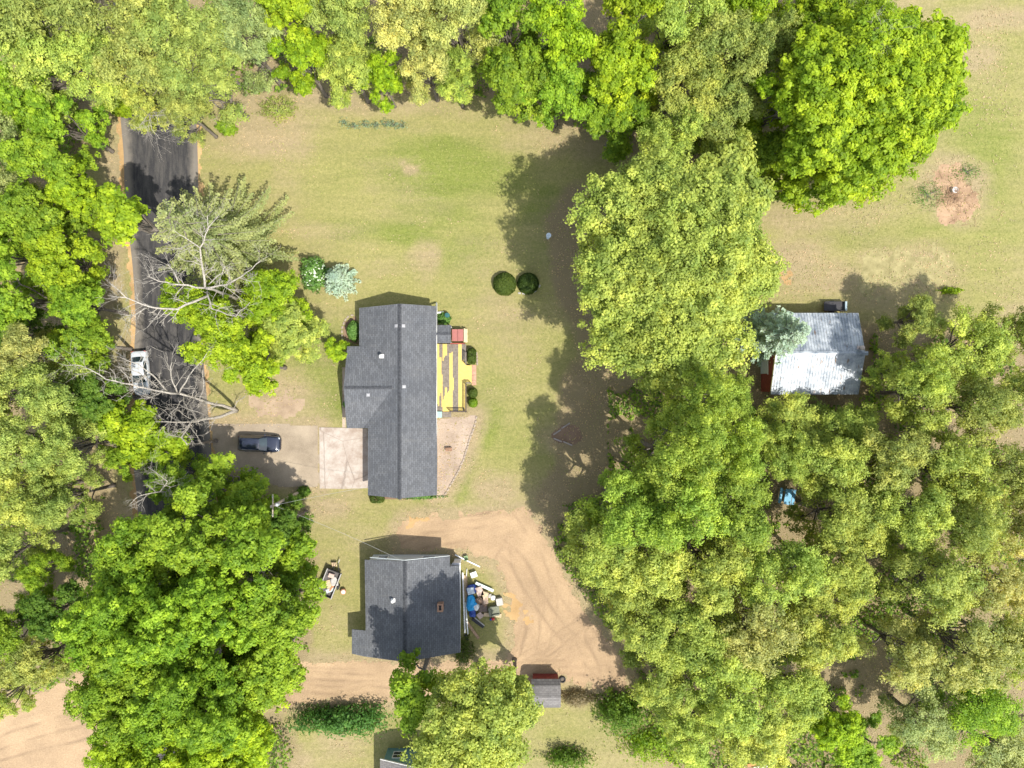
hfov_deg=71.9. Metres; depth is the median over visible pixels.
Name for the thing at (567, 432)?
garden bed
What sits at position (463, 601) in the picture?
white board
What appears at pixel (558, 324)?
weeds
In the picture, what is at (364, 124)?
garden plant
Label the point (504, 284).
clipped bush
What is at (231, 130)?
leafy shrub
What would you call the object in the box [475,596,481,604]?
wooden box
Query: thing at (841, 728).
broadleaf tree
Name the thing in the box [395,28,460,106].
broadleaf tree
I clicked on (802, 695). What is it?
broadleaf tree
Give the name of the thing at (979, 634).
broadleaf tree
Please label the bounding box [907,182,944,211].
leafy shrub
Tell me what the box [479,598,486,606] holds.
plank
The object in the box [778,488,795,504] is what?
blue tarpaulin
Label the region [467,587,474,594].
plastic crate
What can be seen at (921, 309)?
broadleaf tree
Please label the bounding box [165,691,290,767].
broadleaf tree
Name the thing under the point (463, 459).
stone edging
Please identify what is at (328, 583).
plywood sheet
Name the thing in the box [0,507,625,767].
dirt track
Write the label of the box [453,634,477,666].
leafy shrub
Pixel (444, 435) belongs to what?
gravel bed
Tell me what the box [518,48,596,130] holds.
broadleaf tree
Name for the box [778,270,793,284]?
sand patch
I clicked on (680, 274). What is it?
broadleaf tree
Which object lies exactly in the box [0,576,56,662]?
broadleaf tree
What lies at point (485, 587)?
panel
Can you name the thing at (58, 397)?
broadleaf tree
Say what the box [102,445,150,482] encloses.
broadleaf tree
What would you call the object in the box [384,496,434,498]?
garden bed
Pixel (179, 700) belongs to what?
broadleaf tree
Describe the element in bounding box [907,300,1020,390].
broadleaf tree
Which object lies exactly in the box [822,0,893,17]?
broadleaf tree
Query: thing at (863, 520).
broadleaf tree
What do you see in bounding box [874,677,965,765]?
broadleaf tree
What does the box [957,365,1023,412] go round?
broadleaf tree
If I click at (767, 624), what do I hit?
broadleaf tree
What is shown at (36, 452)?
broadleaf tree
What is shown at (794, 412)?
broadleaf tree
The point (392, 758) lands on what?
house
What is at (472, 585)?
rubbish bag
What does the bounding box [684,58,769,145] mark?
broadleaf tree
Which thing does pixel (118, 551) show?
broadleaf tree
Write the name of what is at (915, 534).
broadleaf tree
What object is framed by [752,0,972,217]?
broadleaf tree
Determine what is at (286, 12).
broadleaf tree
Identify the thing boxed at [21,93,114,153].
broadleaf tree
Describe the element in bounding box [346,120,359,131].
garden plant
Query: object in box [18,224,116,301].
broadleaf tree
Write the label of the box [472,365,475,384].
brick path
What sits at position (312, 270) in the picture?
flowering shrub
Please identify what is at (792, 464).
broadleaf tree
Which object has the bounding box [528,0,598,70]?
broadleaf tree
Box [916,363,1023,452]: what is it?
broadleaf tree
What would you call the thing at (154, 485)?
dead tree
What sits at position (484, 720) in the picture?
broadleaf tree
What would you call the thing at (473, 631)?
timber
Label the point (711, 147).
broadleaf tree
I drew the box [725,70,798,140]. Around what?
broadleaf tree
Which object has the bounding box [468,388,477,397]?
clipped bush
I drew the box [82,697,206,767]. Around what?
broadleaf tree
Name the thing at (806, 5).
broadleaf tree
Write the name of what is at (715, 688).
broadleaf tree
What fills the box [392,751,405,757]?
window
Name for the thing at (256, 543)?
broadleaf tree
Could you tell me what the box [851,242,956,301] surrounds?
bare patch
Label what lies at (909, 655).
broadleaf tree
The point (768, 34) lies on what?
broadleaf tree
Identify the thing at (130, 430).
broadleaf tree
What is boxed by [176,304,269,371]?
broadleaf tree
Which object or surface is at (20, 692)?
broadleaf tree
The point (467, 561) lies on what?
white pole
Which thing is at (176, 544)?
broadleaf tree
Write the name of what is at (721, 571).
broadleaf tree
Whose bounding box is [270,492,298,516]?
utility pole
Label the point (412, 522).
sand patch
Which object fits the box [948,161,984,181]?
leafy shrub
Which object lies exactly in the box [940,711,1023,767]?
broadleaf tree
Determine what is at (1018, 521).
broadleaf tree
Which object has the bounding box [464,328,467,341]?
wooden steps
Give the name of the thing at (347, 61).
broadleaf tree
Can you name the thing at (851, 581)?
broadleaf tree
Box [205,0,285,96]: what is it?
broadleaf tree
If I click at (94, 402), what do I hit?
broadleaf tree
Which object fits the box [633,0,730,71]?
broadleaf tree
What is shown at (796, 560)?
broadleaf tree
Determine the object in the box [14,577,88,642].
broadleaf tree
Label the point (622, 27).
broadleaf tree
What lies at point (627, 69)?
broadleaf tree
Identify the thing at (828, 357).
barn
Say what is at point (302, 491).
leafy shrub
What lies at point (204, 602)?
broadleaf tree
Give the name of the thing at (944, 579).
broadleaf tree
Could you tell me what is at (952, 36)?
broadleaf tree
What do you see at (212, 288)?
dead tree
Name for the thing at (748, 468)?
broadleaf tree
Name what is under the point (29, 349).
broadleaf tree
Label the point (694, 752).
broadleaf tree
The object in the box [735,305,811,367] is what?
blue spruce
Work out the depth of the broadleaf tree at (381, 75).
69.81 m
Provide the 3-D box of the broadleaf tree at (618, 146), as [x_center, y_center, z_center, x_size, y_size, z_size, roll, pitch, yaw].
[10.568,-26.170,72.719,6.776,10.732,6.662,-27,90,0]
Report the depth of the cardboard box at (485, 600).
77.36 m
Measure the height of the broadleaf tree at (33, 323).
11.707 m
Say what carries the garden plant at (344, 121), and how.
on the ground
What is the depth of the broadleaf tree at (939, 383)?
65.41 m
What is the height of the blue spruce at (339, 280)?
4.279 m
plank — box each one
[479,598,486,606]
[484,612,500,617]
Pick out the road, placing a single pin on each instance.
(153, 179)
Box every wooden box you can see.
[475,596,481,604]
[478,604,487,611]
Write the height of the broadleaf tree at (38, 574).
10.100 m
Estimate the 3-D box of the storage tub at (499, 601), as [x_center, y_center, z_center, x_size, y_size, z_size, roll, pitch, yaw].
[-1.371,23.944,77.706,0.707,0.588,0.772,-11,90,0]
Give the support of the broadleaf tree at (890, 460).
on the ground
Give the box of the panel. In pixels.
[475,582,493,591]
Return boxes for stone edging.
[341,314,353,339]
[442,416,477,497]
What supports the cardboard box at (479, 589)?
on the rubbish bag at (472, 585)
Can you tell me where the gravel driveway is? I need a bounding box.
[209,424,319,487]
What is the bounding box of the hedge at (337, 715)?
[276,700,393,742]
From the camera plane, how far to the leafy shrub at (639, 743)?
76.82 m
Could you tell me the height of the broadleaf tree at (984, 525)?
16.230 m
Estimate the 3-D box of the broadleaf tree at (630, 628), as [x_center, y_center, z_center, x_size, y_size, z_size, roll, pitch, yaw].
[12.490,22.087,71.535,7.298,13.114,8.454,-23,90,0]
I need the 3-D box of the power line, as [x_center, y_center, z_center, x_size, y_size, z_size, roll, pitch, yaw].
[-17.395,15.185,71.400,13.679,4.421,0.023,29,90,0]
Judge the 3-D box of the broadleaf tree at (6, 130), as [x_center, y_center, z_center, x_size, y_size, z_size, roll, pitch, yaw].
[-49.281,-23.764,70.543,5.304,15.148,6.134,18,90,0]
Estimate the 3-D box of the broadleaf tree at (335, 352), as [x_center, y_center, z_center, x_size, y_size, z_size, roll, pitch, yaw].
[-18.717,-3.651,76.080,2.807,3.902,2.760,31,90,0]
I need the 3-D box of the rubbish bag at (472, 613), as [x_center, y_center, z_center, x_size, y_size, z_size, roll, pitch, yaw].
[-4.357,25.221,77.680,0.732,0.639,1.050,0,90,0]
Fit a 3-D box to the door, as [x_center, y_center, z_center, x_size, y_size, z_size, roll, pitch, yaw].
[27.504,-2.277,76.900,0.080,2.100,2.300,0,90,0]
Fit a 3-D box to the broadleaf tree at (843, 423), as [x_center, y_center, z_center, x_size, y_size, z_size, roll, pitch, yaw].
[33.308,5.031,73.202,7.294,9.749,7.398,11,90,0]
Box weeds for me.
[0,0,1023,767]
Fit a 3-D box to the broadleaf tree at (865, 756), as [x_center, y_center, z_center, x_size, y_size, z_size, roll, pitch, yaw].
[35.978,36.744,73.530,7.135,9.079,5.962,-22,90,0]
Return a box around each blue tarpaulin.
[466,594,474,605]
[466,602,476,610]
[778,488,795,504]
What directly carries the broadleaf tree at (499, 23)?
on the ground
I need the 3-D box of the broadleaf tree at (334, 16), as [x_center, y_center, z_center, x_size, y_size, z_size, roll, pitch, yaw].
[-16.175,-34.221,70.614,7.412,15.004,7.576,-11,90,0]
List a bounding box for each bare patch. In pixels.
[249,390,304,418]
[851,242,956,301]
[933,162,979,225]
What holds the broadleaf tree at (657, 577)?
on the ground
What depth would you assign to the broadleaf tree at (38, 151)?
65.85 m
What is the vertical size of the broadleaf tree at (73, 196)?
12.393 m
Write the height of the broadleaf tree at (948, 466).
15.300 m
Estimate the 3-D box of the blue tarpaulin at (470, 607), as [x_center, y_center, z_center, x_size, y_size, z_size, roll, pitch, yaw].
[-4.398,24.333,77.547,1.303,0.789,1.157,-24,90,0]
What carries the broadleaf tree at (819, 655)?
on the ground
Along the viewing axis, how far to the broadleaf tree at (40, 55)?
64.61 m
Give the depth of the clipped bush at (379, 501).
76.85 m
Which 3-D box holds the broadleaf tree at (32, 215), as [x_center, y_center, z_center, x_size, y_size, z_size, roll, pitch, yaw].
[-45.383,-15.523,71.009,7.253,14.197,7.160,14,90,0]
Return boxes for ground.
[0,0,1023,767]
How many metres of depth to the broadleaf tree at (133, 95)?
67.72 m
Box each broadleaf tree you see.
[0,0,71,47]
[0,21,104,124]
[0,61,82,134]
[0,110,30,177]
[0,131,101,211]
[0,166,43,206]
[0,177,100,254]
[0,218,69,281]
[0,257,66,337]
[0,306,66,359]
[0,320,70,379]
[0,356,61,418]
[0,404,79,482]
[0,461,84,532]
[0,519,70,584]
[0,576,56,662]
[0,635,75,690]
[0,674,36,721]
[7,0,119,77]
[9,465,115,528]
[14,359,111,433]
[14,549,86,594]
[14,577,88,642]
[17,415,114,482]
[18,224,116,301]
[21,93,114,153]
[41,156,103,235]
[42,316,133,373]
[46,274,128,330]
[49,19,149,113]
[51,561,184,673]
[56,0,188,88]
[62,630,195,751]
[69,372,136,423]
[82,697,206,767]
[89,14,215,131]
[89,510,179,597]
[93,182,191,248]
[96,398,165,469]
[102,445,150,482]
[109,75,175,133]
[118,633,261,756]
[123,0,242,97]
[126,562,273,672]
[135,480,240,585]
[143,449,212,521]
[144,424,217,467]
[147,25,249,127]
[154,85,217,147]
[157,275,237,339]
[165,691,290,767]
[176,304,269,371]
[202,504,317,607]
[204,451,285,524]
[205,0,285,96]
[213,634,308,715]
[221,327,286,397]
[230,549,327,674]
[237,268,314,325]
[255,300,330,364]
[256,0,327,65]
[263,21,334,97]
[268,493,313,548]
[301,0,387,76]
[312,30,385,110]
[324,337,349,362]
[360,49,402,113]
[366,0,445,74]
[389,647,443,738]
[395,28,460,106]
[399,657,546,767]
[416,0,505,71]
[432,44,480,108]
[474,0,549,66]
[476,42,554,122]
[491,657,534,699]
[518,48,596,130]
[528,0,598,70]
[556,507,643,595]
[562,139,791,404]
[574,466,676,549]
[586,90,653,165]
[588,25,660,121]
[589,0,667,70]
[595,584,669,661]
[606,530,690,599]
[611,400,726,504]
[618,640,700,721]
[628,468,732,553]
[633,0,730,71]
[633,29,727,122]
[636,98,712,162]
[643,578,741,676]
[648,681,729,767]
[655,364,744,454]
[665,525,757,622]
[681,6,768,99]
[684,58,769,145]
[686,638,766,742]
[693,139,775,220]
[698,125,758,160]
[698,372,756,422]
[698,415,769,486]
[700,463,773,551]
[710,578,818,678]
[717,688,792,767]
[724,0,804,33]
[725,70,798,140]
[726,6,804,91]
[732,520,834,612]
[746,639,834,744]
[751,128,789,179]
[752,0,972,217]
[756,390,823,464]
[758,420,814,488]
[767,0,849,58]
[772,530,881,625]
[773,593,864,679]
[775,470,889,562]
[801,424,871,510]
[805,395,884,452]
[806,688,863,767]
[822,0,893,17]
[831,413,939,493]
[834,709,904,767]
[855,612,952,693]
[858,476,956,555]
[859,342,957,401]
[871,355,960,436]
[871,538,987,631]
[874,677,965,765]
[875,292,949,349]
[900,4,971,84]
[902,476,1012,566]
[902,596,1023,701]
[906,425,1006,518]
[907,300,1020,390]
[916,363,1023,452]
[917,659,1023,759]
[929,541,1023,624]
[939,428,1023,510]
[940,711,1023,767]
[951,494,1023,558]
[955,609,1023,689]
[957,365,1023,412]
[960,301,1023,365]
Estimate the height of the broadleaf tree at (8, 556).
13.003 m
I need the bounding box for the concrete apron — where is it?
[319,427,367,488]
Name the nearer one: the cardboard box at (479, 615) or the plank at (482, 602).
the plank at (482, 602)
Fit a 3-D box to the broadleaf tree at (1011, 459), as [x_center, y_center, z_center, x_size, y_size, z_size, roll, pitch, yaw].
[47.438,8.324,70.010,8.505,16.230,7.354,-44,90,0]
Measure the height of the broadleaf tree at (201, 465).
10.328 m
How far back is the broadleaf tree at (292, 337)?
70.36 m
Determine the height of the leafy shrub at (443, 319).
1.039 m
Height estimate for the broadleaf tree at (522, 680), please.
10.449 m
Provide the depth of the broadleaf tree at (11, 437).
65.32 m
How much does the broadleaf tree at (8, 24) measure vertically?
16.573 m
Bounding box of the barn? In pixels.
[761,313,867,393]
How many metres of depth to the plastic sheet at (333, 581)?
77.27 m
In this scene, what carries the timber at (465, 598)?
on the ground
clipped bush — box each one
[370,495,384,503]
[467,348,476,363]
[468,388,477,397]
[468,398,477,407]
[493,272,515,295]
[517,272,538,294]
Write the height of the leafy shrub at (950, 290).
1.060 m
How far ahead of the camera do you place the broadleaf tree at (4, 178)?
67.03 m
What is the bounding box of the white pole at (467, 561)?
[455,554,479,566]
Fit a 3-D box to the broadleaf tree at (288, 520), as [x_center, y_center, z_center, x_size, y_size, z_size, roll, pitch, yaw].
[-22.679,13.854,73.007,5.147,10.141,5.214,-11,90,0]
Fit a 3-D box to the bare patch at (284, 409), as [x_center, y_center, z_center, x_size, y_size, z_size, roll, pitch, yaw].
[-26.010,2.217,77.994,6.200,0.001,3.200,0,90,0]
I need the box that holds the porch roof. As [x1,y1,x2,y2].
[437,325,451,342]
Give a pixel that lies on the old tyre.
(562, 679)
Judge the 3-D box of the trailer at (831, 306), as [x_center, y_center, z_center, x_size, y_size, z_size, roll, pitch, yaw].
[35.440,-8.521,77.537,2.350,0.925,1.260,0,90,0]
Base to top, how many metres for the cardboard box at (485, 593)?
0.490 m
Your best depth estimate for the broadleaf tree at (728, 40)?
63.84 m
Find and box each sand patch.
[406,516,429,528]
[502,593,533,624]
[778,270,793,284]
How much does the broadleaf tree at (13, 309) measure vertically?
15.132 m
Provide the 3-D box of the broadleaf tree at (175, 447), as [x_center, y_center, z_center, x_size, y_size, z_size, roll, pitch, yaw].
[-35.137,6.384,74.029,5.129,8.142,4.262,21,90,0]
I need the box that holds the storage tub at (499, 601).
[496,597,502,605]
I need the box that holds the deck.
[437,343,471,416]
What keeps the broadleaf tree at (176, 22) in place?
on the ground
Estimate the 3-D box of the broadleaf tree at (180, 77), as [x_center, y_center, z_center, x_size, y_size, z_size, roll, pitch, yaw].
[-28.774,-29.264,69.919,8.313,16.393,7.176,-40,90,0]
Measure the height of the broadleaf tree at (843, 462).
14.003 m
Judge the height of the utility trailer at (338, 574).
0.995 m
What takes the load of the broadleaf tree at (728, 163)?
on the ground
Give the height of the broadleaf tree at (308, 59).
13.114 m
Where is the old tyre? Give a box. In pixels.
[559,676,565,682]
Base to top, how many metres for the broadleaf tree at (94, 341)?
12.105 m
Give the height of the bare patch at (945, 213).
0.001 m
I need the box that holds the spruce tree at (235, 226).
[150,176,298,324]
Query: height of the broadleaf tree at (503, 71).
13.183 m
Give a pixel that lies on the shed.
(547, 688)
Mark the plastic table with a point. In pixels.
(473, 574)
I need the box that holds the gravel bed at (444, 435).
[437,415,475,497]
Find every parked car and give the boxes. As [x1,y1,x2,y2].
[129,351,152,394]
[238,434,281,453]
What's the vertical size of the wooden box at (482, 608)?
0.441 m
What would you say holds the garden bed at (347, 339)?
on the ground
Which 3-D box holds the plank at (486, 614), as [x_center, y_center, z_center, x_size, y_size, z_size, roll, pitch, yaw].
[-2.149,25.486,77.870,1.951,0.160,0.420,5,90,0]
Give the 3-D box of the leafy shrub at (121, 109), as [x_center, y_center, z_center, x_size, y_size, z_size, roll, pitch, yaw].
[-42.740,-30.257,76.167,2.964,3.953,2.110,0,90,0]
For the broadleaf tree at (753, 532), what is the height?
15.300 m
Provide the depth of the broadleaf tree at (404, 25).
64.58 m
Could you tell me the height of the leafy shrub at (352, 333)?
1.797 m
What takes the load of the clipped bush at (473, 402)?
on the ground
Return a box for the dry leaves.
[0,0,1023,767]
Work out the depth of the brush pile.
77.69 m
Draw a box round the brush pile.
[934,171,975,225]
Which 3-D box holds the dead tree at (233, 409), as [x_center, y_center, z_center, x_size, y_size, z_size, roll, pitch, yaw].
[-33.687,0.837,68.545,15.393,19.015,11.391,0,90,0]
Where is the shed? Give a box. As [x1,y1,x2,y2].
[531,674,560,707]
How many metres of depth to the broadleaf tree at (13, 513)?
65.56 m
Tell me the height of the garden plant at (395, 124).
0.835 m
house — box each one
[344,302,443,498]
[352,555,460,660]
[380,748,419,767]
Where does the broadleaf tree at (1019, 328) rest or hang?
on the ground
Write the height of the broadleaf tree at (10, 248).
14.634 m
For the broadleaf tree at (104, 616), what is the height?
19.666 m
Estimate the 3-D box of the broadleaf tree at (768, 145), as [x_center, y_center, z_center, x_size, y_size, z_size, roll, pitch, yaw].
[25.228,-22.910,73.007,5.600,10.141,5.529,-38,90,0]
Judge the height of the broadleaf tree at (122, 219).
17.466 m
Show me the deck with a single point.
(452, 373)
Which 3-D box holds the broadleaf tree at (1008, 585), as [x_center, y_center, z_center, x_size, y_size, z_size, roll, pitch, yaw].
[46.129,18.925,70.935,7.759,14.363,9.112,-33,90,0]
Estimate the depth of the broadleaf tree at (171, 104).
68.21 m
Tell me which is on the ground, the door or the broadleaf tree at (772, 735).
the broadleaf tree at (772, 735)
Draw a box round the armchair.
[488,605,499,616]
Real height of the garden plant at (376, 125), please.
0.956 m
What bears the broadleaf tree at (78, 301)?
on the ground
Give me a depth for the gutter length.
77.66 m
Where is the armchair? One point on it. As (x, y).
(493, 610)
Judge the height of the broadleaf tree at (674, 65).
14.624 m
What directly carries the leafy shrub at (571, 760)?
on the ground
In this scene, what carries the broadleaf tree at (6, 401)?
on the ground
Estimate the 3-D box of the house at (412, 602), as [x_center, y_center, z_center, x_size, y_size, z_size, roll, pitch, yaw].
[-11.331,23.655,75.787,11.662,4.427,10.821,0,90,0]
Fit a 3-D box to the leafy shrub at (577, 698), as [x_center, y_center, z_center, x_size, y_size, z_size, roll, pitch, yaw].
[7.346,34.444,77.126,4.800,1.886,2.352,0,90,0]
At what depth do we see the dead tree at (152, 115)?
66.42 m
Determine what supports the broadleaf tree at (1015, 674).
on the ground
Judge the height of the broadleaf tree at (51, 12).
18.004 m
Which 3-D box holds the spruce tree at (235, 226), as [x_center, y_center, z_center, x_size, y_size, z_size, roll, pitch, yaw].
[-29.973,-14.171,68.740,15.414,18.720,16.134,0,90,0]
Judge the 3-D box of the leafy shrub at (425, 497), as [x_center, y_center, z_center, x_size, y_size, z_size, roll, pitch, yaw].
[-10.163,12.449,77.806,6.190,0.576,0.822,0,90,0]
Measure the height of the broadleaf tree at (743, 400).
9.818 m
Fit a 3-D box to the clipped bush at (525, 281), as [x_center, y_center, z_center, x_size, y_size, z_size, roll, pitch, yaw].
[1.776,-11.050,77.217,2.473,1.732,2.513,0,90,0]
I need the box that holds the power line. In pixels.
[276,506,401,560]
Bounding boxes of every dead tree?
[44,332,245,446]
[95,197,280,351]
[116,98,192,159]
[128,443,192,513]
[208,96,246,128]
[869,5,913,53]
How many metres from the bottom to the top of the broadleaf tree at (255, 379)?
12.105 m
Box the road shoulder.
[109,0,225,645]
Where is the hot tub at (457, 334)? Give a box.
[452,329,463,340]
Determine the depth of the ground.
78.00 m
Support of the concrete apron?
on the ground
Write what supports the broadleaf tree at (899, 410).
on the ground
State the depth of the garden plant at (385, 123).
77.75 m
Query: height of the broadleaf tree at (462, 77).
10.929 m
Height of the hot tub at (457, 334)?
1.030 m
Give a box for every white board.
[462,572,465,632]
[465,602,468,633]
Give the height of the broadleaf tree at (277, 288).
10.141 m
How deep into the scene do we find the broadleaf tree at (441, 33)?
63.83 m
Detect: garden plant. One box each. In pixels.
[338,117,349,126]
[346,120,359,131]
[358,119,371,127]
[371,120,383,129]
[381,117,395,128]
[384,119,402,129]
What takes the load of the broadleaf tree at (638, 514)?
on the ground
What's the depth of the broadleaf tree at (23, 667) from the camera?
68.01 m
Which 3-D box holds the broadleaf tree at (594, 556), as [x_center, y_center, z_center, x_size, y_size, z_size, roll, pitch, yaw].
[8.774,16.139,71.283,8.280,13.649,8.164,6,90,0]
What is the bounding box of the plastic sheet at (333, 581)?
[330,576,337,585]
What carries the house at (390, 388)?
on the ground
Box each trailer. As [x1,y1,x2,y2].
[320,559,341,598]
[824,301,846,312]
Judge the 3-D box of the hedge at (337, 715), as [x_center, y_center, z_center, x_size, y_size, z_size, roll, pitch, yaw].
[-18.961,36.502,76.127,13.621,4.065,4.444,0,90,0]
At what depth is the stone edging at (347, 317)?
77.87 m
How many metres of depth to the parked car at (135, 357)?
76.97 m
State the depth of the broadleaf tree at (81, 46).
65.29 m
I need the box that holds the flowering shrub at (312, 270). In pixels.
[299,256,328,293]
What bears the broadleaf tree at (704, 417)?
on the ground
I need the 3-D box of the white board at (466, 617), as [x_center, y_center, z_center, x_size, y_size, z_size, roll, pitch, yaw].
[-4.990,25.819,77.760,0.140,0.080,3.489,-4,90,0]
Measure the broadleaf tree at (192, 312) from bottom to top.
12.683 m
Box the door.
[761,359,766,373]
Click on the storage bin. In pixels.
(439, 414)
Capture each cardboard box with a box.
[475,586,482,596]
[476,612,483,618]
[481,590,488,596]
[483,596,487,603]
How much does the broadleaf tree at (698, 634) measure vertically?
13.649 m
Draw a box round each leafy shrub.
[103,98,132,117]
[214,119,238,136]
[252,94,299,128]
[297,485,311,498]
[346,320,358,342]
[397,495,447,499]
[437,311,451,324]
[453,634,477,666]
[533,742,597,767]
[561,687,599,709]
[587,686,657,748]
[610,721,686,767]
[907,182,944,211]
[937,286,963,294]
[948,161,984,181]
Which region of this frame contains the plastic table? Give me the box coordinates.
[470,570,476,577]
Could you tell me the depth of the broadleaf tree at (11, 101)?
66.12 m
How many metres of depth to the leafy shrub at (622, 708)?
75.70 m
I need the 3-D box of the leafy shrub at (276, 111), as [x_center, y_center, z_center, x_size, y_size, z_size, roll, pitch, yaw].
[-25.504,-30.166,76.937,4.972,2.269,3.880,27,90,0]
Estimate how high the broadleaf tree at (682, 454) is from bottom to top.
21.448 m
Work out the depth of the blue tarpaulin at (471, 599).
77.17 m
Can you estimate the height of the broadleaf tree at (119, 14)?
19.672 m
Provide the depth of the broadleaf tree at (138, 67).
64.15 m
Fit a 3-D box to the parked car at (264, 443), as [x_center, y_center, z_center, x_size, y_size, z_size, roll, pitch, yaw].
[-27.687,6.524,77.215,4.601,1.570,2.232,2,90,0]
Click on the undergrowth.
(796, 748)
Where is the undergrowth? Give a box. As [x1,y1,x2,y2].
[0,0,1023,767]
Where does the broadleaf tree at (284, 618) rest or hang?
on the ground
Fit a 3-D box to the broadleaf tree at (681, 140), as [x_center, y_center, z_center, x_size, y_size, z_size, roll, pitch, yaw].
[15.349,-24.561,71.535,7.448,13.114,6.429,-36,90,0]
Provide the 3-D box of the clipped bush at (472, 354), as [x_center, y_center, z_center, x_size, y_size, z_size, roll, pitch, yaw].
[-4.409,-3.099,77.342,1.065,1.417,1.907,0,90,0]
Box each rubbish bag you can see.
[466,584,476,592]
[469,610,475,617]
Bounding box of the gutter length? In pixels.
[471,618,483,627]
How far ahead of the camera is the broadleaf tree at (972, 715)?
69.05 m
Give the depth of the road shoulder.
78.00 m
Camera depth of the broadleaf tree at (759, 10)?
64.95 m
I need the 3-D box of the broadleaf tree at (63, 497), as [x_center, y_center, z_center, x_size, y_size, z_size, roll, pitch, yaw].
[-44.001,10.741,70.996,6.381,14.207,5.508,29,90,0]
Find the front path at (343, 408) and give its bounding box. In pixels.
[342,367,345,426]
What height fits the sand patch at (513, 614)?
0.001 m
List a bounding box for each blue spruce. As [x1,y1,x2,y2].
[324,264,361,301]
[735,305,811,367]
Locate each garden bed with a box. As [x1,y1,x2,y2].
[343,316,358,343]
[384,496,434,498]
[551,425,581,444]
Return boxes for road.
[113,0,221,762]
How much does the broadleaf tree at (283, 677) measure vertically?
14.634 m
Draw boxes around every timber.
[464,575,466,601]
[465,621,479,638]
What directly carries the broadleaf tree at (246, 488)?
on the ground
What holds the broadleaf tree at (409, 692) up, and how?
on the ground
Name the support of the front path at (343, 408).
on the ground
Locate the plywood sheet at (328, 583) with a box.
[326,580,331,588]
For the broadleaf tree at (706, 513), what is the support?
on the ground
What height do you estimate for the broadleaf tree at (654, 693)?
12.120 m
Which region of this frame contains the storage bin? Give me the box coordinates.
[437,411,441,417]
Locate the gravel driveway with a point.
(294, 461)
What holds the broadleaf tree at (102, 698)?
on the ground

